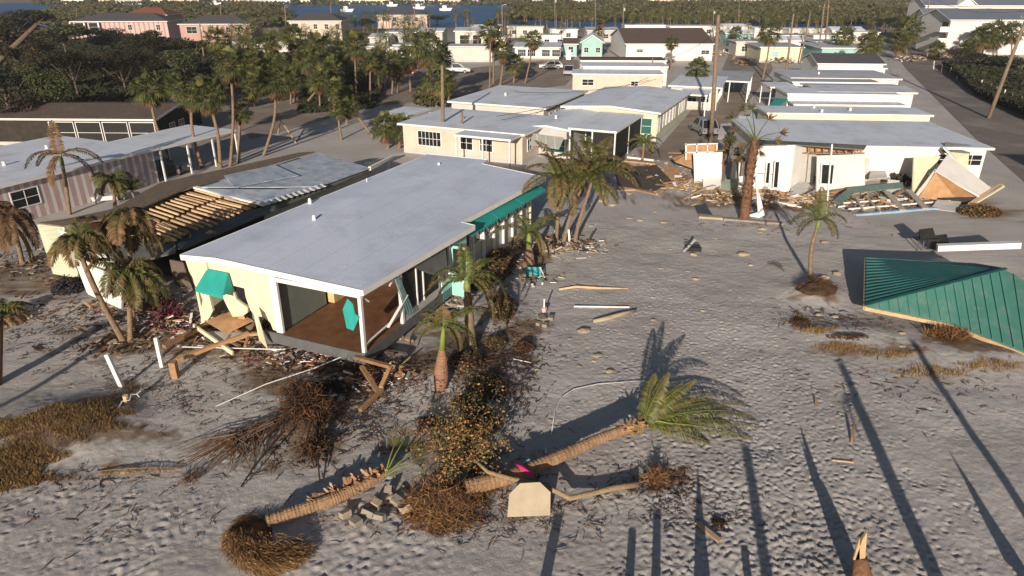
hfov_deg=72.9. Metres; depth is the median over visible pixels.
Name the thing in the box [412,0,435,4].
waterfront house
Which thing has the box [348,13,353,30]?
sabal palm
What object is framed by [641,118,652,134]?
window
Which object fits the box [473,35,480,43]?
window
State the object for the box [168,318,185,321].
splintered board
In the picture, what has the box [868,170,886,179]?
wall sheet
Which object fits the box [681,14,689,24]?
sabal palm
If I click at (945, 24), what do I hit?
balcony door
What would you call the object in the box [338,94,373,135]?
sabal palm
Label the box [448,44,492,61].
mobile home
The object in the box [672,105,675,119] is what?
window
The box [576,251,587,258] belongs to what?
tile
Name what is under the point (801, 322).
shrub
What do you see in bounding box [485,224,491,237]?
window
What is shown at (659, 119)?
window
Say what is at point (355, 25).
sabal palm
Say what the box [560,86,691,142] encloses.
mobile home
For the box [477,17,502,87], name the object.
sabal palm
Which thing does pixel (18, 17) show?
broadleaf tree
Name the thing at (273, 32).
sabal palm
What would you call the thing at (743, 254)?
stone
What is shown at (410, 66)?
sabal palm
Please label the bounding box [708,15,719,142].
utility pole
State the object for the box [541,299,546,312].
post
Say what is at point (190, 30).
window
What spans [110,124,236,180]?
carport
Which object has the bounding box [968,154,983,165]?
window
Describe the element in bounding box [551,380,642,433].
hose
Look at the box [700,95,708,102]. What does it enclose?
window
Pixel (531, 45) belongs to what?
sabal palm
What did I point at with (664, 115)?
window
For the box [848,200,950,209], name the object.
deck board
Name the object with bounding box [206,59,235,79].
broadleaf tree
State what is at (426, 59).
sabal palm
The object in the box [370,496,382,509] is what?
concrete block
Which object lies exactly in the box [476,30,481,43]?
sabal palm
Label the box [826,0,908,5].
power line
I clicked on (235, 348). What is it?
pipe
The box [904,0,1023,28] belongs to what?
apartment building
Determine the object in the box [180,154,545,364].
mobile home
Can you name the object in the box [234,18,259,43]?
sabal palm
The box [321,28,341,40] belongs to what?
sabal palm
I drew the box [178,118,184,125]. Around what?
window
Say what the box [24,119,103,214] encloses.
feather palm
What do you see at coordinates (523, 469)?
foam sandal
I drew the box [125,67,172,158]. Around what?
sabal palm
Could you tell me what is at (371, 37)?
mobile home
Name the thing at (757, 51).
mobile home
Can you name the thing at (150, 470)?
fallen frond
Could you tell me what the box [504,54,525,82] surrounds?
sabal palm
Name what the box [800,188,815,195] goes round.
splintered board
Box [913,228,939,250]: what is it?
broken chair
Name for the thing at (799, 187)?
wall sheet
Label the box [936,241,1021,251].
gutter
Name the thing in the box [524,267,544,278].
plastic basin
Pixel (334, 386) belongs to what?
shrub
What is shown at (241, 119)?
sabal palm
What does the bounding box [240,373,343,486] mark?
uprooted stump
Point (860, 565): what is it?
split stump
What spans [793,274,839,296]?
root ball
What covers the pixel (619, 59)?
mobile home
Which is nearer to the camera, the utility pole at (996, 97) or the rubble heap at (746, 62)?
the utility pole at (996, 97)
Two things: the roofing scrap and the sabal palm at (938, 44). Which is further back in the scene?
the sabal palm at (938, 44)
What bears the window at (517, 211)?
in the mobile home at (371, 256)
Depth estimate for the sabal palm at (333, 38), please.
134.10 m
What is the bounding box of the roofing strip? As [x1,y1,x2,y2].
[832,182,903,205]
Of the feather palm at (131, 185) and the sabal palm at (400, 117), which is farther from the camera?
the sabal palm at (400, 117)
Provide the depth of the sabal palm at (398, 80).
100.86 m
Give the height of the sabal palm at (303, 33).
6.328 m
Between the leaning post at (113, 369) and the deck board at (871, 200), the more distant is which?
the deck board at (871, 200)
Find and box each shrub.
[50,274,85,295]
[135,291,169,310]
[308,379,352,394]
[349,358,393,373]
[415,413,446,433]
[447,349,481,372]
[450,391,487,408]
[459,403,500,438]
[469,372,506,400]
[470,266,493,290]
[481,245,513,279]
[484,334,507,349]
[492,293,516,323]
[515,339,535,353]
[710,517,728,531]
[789,319,811,326]
[827,333,870,340]
[958,202,1004,217]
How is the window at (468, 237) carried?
in the mobile home at (371, 256)
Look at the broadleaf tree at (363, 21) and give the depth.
222.37 m
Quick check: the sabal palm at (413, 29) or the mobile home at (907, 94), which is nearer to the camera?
the mobile home at (907, 94)
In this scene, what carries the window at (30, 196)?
in the mobile home at (29, 188)
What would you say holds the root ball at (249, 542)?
on the ground at (942, 498)
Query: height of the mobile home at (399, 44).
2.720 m
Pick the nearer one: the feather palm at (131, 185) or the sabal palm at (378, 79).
the feather palm at (131, 185)
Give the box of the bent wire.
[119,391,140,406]
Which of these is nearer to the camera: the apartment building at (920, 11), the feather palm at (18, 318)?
the feather palm at (18, 318)
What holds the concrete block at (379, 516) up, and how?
on the ground at (942, 498)
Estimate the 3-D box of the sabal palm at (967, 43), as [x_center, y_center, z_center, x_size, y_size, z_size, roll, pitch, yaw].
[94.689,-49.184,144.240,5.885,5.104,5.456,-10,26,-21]
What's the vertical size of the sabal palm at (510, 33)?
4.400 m
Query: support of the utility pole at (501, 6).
on the ground at (942, 498)
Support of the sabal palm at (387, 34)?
on the ground at (942, 498)
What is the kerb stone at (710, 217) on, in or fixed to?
on the ground at (942, 498)
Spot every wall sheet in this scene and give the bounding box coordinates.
[663,166,679,179]
[703,177,720,189]
[714,179,739,194]
[718,123,731,138]
[731,115,749,147]
[750,108,757,118]
[789,182,809,197]
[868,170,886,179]
[886,179,900,192]
[932,200,960,211]
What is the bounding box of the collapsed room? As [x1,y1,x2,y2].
[912,142,1004,207]
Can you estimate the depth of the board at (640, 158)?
63.82 m
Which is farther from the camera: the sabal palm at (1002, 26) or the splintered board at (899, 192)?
the sabal palm at (1002, 26)
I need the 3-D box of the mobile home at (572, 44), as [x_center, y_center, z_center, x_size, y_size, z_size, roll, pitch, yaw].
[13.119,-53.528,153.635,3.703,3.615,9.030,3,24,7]
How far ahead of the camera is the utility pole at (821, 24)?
136.35 m
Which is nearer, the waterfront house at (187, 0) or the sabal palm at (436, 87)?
the sabal palm at (436, 87)
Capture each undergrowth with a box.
[0,33,244,110]
[249,47,368,94]
[296,80,383,112]
[412,85,447,105]
[941,60,1023,114]
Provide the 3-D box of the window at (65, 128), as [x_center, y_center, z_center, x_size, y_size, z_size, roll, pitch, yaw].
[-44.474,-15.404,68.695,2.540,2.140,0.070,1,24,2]
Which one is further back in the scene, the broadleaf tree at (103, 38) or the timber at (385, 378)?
the broadleaf tree at (103, 38)
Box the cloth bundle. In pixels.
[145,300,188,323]
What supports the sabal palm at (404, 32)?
on the ground at (942, 498)
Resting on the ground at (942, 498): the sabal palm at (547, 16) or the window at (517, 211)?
the sabal palm at (547, 16)
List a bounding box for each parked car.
[154,156,189,174]
[446,63,469,73]
[539,60,562,68]
[563,64,575,75]
[689,116,718,135]
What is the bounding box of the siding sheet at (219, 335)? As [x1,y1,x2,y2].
[207,318,263,343]
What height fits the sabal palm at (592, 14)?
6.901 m
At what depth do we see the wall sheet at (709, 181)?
54.97 m
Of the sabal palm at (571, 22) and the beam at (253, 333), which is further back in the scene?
the sabal palm at (571, 22)
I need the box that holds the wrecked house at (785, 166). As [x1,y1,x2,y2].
[672,140,869,191]
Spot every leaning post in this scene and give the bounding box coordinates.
[104,353,124,387]
[153,337,163,366]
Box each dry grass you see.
[0,396,136,491]
[20,378,146,483]
[788,312,1023,379]
[831,317,918,331]
[919,323,973,344]
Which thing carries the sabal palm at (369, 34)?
on the ground at (942, 498)
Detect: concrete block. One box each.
[338,508,351,519]
[349,515,362,527]
[360,507,373,518]
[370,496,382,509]
[373,511,385,521]
[383,485,394,493]
[390,493,403,507]
[398,503,411,513]
[537,315,546,321]
[542,322,547,327]
[548,315,552,320]
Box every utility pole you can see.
[199,22,204,56]
[441,65,444,121]
[497,4,506,34]
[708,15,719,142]
[785,14,793,68]
[799,12,810,63]
[819,3,824,44]
[825,0,829,41]
[987,15,1023,118]
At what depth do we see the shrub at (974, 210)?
48.40 m
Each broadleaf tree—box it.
[0,9,54,36]
[0,25,62,61]
[0,42,59,89]
[0,62,43,106]
[0,93,44,113]
[22,70,76,102]
[39,22,90,52]
[48,50,107,94]
[76,49,124,77]
[85,27,127,48]
[99,56,155,93]
[112,48,166,70]
[118,29,167,52]
[151,69,186,88]
[161,48,202,74]
[168,37,213,54]
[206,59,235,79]
[233,48,264,65]
[276,52,300,65]
[330,69,362,88]
[352,18,375,31]
[362,47,383,60]
[430,14,449,24]
[509,19,529,24]
[873,17,900,32]
[888,22,903,30]
[945,47,973,57]
[953,52,1021,65]
[985,55,1023,68]
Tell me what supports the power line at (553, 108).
attached to the mobile home at (662, 111)
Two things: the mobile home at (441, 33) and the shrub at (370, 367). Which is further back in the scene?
the mobile home at (441, 33)
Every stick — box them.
[281,120,295,142]
[832,459,853,462]
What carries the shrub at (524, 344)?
on the ground at (942, 498)
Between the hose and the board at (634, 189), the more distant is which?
the board at (634, 189)
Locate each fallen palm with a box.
[265,424,431,526]
[463,373,758,494]
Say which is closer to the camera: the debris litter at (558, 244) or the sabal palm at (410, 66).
the debris litter at (558, 244)
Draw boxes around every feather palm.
[0,201,35,260]
[0,205,40,264]
[0,298,33,384]
[2,302,33,327]
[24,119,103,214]
[44,215,126,343]
[85,257,170,341]
[89,171,136,207]
[99,206,163,330]
[112,176,145,196]
[423,243,507,349]
[487,213,567,267]
[521,140,598,241]
[546,134,625,241]
[558,135,640,241]
[626,134,662,159]
[789,187,846,279]
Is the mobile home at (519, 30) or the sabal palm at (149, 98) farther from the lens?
the mobile home at (519, 30)
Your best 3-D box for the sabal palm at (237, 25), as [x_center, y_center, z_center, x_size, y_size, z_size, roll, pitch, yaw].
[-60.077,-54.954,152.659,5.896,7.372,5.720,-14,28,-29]
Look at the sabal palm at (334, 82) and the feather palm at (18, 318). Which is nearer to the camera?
the feather palm at (18, 318)
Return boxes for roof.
[769,98,787,105]
[863,257,1023,354]
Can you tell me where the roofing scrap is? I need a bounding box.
[695,204,712,214]
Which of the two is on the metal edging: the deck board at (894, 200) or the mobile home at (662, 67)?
the deck board at (894, 200)
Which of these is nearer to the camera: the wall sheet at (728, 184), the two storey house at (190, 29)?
the wall sheet at (728, 184)
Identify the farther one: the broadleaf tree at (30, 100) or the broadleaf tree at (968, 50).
the broadleaf tree at (968, 50)
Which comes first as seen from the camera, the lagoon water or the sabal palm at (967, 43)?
the sabal palm at (967, 43)
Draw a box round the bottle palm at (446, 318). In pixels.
[409,305,491,392]
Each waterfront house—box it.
[115,0,147,3]
[168,0,203,1]
[268,0,293,4]
[360,0,388,3]
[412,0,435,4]
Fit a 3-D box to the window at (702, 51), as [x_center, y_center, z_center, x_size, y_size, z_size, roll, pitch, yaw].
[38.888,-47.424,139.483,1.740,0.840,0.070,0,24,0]
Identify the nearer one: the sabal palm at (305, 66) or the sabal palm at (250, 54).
the sabal palm at (305, 66)
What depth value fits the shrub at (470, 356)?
29.13 m
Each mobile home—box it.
[0,101,202,144]
[0,136,159,221]
[37,151,404,308]
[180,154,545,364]
[232,40,304,51]
[321,43,381,52]
[368,33,395,49]
[385,30,418,42]
[392,42,419,56]
[397,108,553,164]
[417,28,448,48]
[447,85,587,115]
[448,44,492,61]
[453,27,498,43]
[470,24,501,34]
[481,35,507,50]
[507,25,543,37]
[513,42,570,59]
[524,33,562,41]
[534,108,597,158]
[548,28,578,38]
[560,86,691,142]
[562,38,580,56]
[572,69,663,93]
[578,57,666,68]
[580,32,603,56]
[581,62,668,87]
[584,27,616,41]
[609,28,714,61]
[621,24,665,27]
[666,25,715,36]
[668,74,727,110]
[719,23,752,28]
[719,29,751,44]
[728,39,756,55]
[731,119,994,181]
[746,42,804,62]
[750,26,785,38]
[756,105,933,120]
[760,33,803,41]
[770,36,803,45]
[772,69,902,91]
[775,87,901,105]
[780,76,880,86]
[782,27,824,33]
[787,100,907,107]
[799,42,861,60]
[800,83,917,107]
[801,53,886,71]
[804,33,848,40]
[805,39,839,41]
[824,26,864,32]
[845,30,880,43]
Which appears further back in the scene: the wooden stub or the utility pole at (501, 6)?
the utility pole at (501, 6)
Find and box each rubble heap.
[712,50,730,56]
[731,55,765,65]
[769,57,801,63]
[894,53,927,61]
[925,49,958,58]
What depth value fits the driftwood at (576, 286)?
36.81 m
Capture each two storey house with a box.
[69,13,184,39]
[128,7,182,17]
[177,15,262,42]
[288,12,348,39]
[377,8,428,27]
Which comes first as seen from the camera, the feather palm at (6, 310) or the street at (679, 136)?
the feather palm at (6, 310)
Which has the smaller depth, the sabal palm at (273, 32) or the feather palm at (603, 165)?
the feather palm at (603, 165)
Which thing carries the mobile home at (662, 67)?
on the ground at (942, 498)
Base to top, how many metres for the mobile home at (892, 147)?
2.970 m
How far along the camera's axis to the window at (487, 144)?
62.65 m
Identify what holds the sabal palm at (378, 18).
on the ground at (942, 498)
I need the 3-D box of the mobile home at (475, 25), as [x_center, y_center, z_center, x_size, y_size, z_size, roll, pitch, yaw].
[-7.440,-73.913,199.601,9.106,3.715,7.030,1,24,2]
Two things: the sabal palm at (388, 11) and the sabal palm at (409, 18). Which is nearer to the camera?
the sabal palm at (409, 18)
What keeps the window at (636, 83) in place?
in the mobile home at (592, 80)
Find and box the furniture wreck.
[893,172,911,186]
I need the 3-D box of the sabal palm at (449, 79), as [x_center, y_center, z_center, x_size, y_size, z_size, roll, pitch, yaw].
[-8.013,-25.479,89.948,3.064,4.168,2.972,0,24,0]
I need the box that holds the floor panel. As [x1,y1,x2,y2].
[615,165,671,191]
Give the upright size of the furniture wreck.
1.162 m
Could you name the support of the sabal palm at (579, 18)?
on the ground at (942, 498)
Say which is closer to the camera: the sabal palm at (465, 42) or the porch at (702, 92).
the porch at (702, 92)
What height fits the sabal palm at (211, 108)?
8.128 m
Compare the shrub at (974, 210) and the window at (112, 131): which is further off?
the window at (112, 131)
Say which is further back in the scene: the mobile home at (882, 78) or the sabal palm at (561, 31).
the sabal palm at (561, 31)
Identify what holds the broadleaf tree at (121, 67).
on the ground at (942, 498)
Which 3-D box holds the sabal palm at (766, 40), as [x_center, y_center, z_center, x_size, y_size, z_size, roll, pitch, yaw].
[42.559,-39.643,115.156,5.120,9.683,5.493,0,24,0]
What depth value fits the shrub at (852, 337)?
31.43 m
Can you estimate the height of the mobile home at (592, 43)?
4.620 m
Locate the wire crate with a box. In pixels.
[683,239,701,251]
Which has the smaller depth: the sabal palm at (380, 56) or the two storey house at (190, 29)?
the sabal palm at (380, 56)
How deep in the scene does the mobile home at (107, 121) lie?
68.81 m
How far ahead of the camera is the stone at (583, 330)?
32.30 m
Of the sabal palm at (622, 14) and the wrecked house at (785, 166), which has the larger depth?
the sabal palm at (622, 14)
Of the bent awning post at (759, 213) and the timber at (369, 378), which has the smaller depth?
the timber at (369, 378)
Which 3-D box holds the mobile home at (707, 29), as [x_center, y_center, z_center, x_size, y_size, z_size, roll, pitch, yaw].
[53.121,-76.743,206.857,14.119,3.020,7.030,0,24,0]
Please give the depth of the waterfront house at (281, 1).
486.83 m
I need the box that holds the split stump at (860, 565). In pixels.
[850,530,872,575]
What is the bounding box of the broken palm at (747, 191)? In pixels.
[724,100,788,218]
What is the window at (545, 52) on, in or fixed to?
in the mobile home at (549, 51)
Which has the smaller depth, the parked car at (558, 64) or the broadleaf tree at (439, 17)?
the parked car at (558, 64)
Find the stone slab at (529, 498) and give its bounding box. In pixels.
[507,482,550,516]
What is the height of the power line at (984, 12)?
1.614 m
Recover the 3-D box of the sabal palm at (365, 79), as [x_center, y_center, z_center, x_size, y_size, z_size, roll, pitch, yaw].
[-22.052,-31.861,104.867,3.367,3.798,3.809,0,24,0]
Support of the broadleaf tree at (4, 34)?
on the ground at (942, 498)
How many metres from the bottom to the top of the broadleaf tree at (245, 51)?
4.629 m
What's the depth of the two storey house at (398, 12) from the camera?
240.92 m
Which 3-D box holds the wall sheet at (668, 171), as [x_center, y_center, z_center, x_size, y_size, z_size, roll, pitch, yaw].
[13.409,-9.718,58.558,1.383,0.399,2.931,9,25,18]
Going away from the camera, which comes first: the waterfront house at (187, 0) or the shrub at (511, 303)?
the shrub at (511, 303)
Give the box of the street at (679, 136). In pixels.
[649,38,772,159]
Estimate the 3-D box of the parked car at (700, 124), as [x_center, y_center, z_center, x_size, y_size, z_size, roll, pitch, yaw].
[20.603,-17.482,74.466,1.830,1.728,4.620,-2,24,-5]
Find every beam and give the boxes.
[162,313,224,348]
[176,331,248,361]
[249,330,285,335]
[740,187,815,197]
[752,197,801,207]
[817,185,866,193]
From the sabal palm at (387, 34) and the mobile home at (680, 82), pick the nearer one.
the mobile home at (680, 82)
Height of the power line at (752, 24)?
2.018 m
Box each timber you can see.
[353,355,391,367]
[358,388,383,411]
[360,365,378,391]
[379,365,392,387]
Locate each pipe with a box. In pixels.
[182,346,281,349]
[216,357,340,405]
[428,379,431,401]
[574,305,629,307]
[826,144,832,212]
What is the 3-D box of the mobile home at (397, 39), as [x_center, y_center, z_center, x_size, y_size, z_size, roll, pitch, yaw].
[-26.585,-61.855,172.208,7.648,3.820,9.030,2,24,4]
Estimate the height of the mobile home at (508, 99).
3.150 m
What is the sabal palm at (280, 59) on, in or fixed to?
on the ground at (942, 498)
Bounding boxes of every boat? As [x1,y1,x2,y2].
[91,193,124,201]
[340,6,353,11]
[386,2,397,5]
[413,4,424,8]
[439,5,451,10]
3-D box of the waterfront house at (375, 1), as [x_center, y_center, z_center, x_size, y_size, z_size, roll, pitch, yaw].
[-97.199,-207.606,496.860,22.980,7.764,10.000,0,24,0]
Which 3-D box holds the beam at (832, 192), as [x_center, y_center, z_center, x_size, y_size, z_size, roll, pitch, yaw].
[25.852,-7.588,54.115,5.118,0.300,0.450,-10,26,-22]
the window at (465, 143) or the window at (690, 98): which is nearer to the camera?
the window at (465, 143)
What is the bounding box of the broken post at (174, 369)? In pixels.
[168,360,179,378]
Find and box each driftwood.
[559,285,627,289]
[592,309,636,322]
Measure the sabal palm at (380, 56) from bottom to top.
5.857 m
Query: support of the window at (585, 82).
in the mobile home at (592, 80)
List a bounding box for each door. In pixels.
[450,245,467,296]
[566,50,570,59]
[691,51,695,61]
[939,33,945,37]
[942,22,948,26]
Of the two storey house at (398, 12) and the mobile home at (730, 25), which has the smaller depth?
the mobile home at (730, 25)
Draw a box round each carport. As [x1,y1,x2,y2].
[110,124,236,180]
[454,130,521,168]
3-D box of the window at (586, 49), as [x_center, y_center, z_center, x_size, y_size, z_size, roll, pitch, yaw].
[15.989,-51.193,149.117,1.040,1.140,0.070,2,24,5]
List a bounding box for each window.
[9,185,41,208]
[48,122,76,137]
[74,122,103,140]
[88,23,101,31]
[101,122,129,141]
[128,122,155,136]
[169,121,175,127]
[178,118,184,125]
[186,27,197,33]
[234,286,246,299]
[417,130,441,147]
[459,35,468,43]
[460,137,472,150]
[466,234,470,248]
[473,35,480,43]
[474,230,481,244]
[479,139,492,152]
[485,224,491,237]
[495,216,501,229]
[505,213,510,222]
[514,208,519,214]
[518,49,525,55]
[527,49,535,56]
[527,137,531,151]
[542,49,549,56]
[545,139,565,152]
[552,49,559,56]
[582,79,593,85]
[584,47,588,52]
[630,81,637,85]
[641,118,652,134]
[657,117,660,133]
[662,112,666,127]
[666,109,669,124]
[669,107,672,121]
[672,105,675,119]
[678,101,681,114]
[687,96,696,101]
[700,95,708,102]
[701,50,709,53]
[741,46,746,51]
[771,51,778,56]
[936,154,949,164]
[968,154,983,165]
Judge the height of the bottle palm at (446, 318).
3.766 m
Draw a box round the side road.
[879,32,1023,180]
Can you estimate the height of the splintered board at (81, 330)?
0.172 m
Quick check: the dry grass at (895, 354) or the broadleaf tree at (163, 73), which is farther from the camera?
the broadleaf tree at (163, 73)
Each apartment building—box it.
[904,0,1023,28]
[908,8,957,48]
[915,9,1023,55]
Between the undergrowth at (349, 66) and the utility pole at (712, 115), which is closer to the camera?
the utility pole at (712, 115)
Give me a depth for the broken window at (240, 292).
31.12 m
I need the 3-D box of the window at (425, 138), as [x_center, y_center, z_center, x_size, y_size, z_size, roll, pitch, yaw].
[-7.722,-13.950,64.791,2.540,1.440,0.070,10,26,22]
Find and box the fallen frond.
[95,465,183,475]
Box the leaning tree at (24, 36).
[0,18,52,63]
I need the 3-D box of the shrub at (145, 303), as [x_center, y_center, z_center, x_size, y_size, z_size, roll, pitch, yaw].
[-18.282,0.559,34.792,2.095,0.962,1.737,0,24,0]
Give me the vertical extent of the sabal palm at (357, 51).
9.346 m
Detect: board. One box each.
[73,326,89,333]
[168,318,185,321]
[235,341,249,343]
[393,365,403,368]
[600,186,686,191]
[618,186,661,195]
[621,159,656,164]
[627,156,653,160]
[668,152,684,153]
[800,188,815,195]
[843,198,907,203]
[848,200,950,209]
[854,195,864,213]
[864,195,880,212]
[883,191,905,210]
[893,190,903,196]
[905,189,928,208]
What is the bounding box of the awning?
[530,133,563,149]
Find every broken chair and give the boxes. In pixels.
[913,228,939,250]
[930,234,948,250]
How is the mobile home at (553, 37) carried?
on the ground at (942, 498)
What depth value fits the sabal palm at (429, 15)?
232.72 m
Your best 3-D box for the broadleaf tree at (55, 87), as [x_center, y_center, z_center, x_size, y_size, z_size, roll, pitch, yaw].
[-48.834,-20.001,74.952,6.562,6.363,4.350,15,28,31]
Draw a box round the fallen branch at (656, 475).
[474,459,675,500]
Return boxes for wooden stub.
[122,394,129,403]
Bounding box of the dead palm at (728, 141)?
[722,132,737,171]
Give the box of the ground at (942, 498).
[0,0,1023,575]
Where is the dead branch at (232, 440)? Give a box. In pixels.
[174,416,282,485]
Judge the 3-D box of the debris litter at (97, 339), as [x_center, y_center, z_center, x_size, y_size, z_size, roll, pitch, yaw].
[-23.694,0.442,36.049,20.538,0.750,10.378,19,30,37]
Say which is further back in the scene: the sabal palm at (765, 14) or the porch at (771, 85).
the sabal palm at (765, 14)
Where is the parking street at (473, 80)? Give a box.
[236,58,578,139]
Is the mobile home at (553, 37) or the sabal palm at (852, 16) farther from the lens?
the sabal palm at (852, 16)
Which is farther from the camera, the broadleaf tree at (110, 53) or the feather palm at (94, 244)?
the broadleaf tree at (110, 53)
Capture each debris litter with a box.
[0,243,186,363]
[66,285,431,398]
[429,236,621,322]
[617,154,939,210]
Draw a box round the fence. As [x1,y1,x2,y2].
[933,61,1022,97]
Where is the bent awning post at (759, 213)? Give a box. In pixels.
[750,172,764,217]
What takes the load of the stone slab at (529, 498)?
on the ground at (942, 498)
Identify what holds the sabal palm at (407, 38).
on the ground at (942, 498)
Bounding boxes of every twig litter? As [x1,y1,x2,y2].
[0,215,1017,437]
[0,299,796,570]
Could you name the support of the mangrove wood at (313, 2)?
on the ground at (942, 498)
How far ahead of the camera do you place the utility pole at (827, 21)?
144.10 m
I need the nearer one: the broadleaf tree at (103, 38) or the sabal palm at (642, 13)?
the broadleaf tree at (103, 38)
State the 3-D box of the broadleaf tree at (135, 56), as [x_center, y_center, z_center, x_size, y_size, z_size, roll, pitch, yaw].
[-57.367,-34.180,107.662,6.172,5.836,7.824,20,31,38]
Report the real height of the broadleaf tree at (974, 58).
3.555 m
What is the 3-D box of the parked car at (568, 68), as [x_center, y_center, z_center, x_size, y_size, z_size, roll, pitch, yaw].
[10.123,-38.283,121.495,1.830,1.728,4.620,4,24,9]
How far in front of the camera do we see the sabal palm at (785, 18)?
238.78 m
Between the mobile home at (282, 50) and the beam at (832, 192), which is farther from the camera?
the mobile home at (282, 50)
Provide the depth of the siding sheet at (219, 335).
31.34 m
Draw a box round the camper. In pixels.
[386,46,404,56]
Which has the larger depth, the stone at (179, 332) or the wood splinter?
the stone at (179, 332)
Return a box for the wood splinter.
[850,423,854,442]
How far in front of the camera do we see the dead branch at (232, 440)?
24.17 m
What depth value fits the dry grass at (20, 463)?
24.47 m
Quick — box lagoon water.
[0,3,889,26]
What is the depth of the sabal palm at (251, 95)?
89.22 m
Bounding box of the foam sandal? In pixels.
[514,462,533,475]
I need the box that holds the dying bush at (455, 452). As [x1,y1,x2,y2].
[394,340,521,502]
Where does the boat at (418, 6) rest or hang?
on the lagoon water
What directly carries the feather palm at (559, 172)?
on the ground at (942, 498)
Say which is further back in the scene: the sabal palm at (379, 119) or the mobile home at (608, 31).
the mobile home at (608, 31)
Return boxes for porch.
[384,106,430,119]
[568,111,642,161]
[682,88,711,115]
[717,70,753,102]
[759,82,796,105]
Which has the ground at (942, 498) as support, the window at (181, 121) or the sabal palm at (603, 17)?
the sabal palm at (603, 17)
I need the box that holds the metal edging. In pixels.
[853,207,940,215]
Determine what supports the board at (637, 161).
on the ground at (942, 498)
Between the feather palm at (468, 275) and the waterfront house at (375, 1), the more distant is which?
the waterfront house at (375, 1)
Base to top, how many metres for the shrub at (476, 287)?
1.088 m
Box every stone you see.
[175,330,185,334]
[576,328,589,332]
[593,353,602,356]
[699,215,722,219]
[724,217,782,224]
[737,252,749,255]
[817,275,829,278]
[833,271,841,275]
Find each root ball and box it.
[218,511,318,575]
[391,461,506,537]
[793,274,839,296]
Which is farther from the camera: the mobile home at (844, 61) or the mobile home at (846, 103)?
the mobile home at (844, 61)
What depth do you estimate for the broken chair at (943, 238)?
42.20 m
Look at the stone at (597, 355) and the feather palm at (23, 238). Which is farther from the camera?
the feather palm at (23, 238)
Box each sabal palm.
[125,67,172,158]
[162,70,191,101]
[173,81,204,167]
[181,74,234,168]
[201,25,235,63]
[210,45,253,166]
[224,23,240,38]
[227,21,249,44]
[228,32,248,58]
[228,102,254,162]
[230,43,242,63]
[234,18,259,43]
[235,73,265,106]
[236,49,265,77]
[238,29,255,49]
[238,32,254,59]
[248,17,261,34]
[249,26,260,39]
[250,31,284,77]
[253,59,298,155]
[260,28,279,47]
[271,26,283,50]
[271,52,299,77]
[277,22,305,74]
[278,66,305,103]
[289,43,321,102]
[294,26,308,40]
[298,23,312,40]
[298,30,338,65]
[302,66,330,105]
[307,54,344,100]
[313,59,341,101]
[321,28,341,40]
[322,76,347,110]
[324,31,339,49]
[324,36,341,51]
[326,99,347,139]
[329,40,352,73]
[330,24,344,40]
[337,86,359,123]
[338,29,370,91]
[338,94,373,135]
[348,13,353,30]
[350,59,368,83]
[351,16,359,31]
[358,51,381,100]
[358,67,376,83]
[363,22,375,42]
[366,51,391,85]
[368,43,390,78]
[368,110,400,148]
[369,9,379,19]
[371,70,386,87]
[373,32,389,48]
[375,11,382,32]
[376,30,397,55]
[380,49,406,92]
[382,10,392,30]
[382,11,390,28]
[382,68,401,86]
[387,112,409,148]
[392,65,407,92]
[394,17,415,41]
[394,43,422,91]
[400,14,408,23]
[401,27,414,42]
[402,30,414,42]
[405,27,448,91]
[406,14,413,28]
[407,23,420,42]
[417,16,425,27]
[419,62,455,106]
[425,10,434,25]
[430,44,455,74]
[444,76,458,106]
[450,9,460,27]
[460,33,471,43]
[461,9,466,26]
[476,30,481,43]
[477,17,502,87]
[482,30,504,82]
[491,41,515,84]
[494,10,500,23]
[501,7,508,29]
[504,17,512,25]
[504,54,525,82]
[505,25,514,41]
[521,7,530,21]
[523,29,542,82]
[534,10,544,24]
[542,11,552,31]
[553,5,560,26]
[557,12,566,26]
[557,22,565,38]
[559,12,569,27]
[568,16,575,27]
[576,10,586,26]
[588,7,596,26]
[592,26,604,36]
[595,13,608,53]
[618,10,627,18]
[638,11,647,23]
[646,10,656,23]
[655,11,663,23]
[657,11,666,23]
[665,8,674,24]
[665,35,679,71]
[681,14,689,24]
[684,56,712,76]
[695,12,704,22]
[700,16,711,24]
[709,24,715,38]
[727,25,744,38]
[755,18,784,77]
[762,12,768,22]
[780,14,789,26]
[794,12,802,26]
[804,12,815,25]
[827,24,857,45]
[828,15,838,25]
[834,12,843,24]
[839,16,848,25]
[847,10,856,25]
[854,28,886,55]
[863,17,872,28]
[888,30,914,56]
[891,13,926,52]
[924,39,948,59]
[955,39,982,59]
[964,22,999,59]
[978,19,1014,55]
[998,20,1023,54]
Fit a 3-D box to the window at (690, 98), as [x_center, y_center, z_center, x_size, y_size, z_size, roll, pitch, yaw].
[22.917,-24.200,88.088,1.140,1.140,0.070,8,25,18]
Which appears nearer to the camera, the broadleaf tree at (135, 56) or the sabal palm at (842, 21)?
the broadleaf tree at (135, 56)
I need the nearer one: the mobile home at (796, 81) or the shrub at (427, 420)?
the shrub at (427, 420)
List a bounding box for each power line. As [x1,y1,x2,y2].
[496,78,646,116]
[503,79,654,119]
[524,80,647,92]
[721,13,793,24]
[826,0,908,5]
[940,1,1020,12]
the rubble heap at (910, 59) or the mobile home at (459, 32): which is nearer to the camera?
the rubble heap at (910, 59)
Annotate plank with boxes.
[695,521,721,541]
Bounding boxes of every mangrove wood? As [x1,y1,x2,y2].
[30,0,811,4]
[31,0,297,25]
[495,0,908,23]
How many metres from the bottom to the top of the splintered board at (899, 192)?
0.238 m

